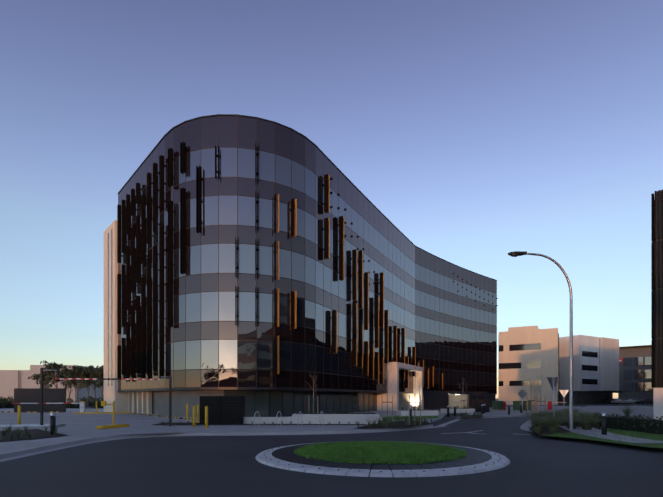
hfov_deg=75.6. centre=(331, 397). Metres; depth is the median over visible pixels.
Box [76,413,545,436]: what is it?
road paint
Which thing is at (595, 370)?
building
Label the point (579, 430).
footpath
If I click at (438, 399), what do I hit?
podium
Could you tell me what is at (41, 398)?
height bar
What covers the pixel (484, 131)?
sky
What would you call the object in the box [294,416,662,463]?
grass
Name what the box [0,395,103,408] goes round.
scrub
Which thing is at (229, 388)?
soffit
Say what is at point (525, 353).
building
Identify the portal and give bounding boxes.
[377,362,422,410]
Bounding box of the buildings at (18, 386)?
[0,365,103,411]
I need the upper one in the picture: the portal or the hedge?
the portal
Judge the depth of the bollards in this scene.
23.13 m
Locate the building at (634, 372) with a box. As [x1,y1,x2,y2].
[618,345,652,400]
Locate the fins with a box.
[117,141,497,388]
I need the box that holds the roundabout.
[256,441,509,476]
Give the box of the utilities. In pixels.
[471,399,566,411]
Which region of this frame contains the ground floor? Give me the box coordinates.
[129,390,376,416]
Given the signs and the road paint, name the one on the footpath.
the signs
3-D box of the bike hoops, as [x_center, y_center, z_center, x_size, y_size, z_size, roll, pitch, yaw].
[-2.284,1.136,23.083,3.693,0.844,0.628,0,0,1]
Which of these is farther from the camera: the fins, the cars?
the cars
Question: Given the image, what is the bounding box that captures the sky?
[0,0,662,397]
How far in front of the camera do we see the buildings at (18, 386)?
115.30 m
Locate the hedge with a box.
[583,413,662,433]
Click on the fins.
(369, 360)
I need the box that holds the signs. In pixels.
[518,377,568,417]
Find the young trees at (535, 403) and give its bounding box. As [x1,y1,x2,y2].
[309,361,545,424]
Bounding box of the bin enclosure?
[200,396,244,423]
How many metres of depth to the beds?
21.72 m
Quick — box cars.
[603,399,652,403]
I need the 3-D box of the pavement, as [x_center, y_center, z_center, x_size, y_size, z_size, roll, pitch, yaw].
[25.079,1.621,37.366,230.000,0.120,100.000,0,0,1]
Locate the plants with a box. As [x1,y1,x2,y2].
[0,405,635,438]
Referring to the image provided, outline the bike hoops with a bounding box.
[254,411,323,426]
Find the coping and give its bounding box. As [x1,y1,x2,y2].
[118,114,494,279]
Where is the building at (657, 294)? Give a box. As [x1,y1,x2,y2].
[651,189,662,419]
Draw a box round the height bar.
[40,368,171,425]
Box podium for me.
[423,390,495,408]
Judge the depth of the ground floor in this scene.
37.34 m
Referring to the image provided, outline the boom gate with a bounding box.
[11,401,129,428]
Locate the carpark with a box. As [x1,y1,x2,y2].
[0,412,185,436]
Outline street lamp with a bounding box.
[508,251,572,430]
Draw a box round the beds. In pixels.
[0,415,600,440]
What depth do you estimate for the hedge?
19.55 m
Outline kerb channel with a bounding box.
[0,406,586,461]
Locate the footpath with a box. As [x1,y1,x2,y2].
[559,425,662,442]
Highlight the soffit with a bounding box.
[118,387,496,393]
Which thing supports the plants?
in the beds
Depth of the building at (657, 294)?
30.29 m
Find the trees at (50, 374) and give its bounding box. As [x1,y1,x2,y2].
[28,360,103,405]
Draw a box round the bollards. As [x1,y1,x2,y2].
[18,401,606,434]
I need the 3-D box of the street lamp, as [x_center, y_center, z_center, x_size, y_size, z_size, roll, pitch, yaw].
[9.791,-2.615,19.884,3.247,8.346,0.398,0,0,-4]
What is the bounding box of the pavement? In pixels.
[0,406,652,458]
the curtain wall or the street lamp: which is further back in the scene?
the curtain wall
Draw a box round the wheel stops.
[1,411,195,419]
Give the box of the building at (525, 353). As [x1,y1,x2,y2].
[498,325,558,404]
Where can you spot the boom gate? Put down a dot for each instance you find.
(82, 408)
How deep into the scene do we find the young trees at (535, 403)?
30.48 m
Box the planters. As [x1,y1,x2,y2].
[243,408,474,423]
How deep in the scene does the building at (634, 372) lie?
144.43 m
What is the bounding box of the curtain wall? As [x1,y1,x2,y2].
[118,116,496,392]
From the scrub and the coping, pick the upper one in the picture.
the coping
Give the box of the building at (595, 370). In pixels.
[559,335,622,403]

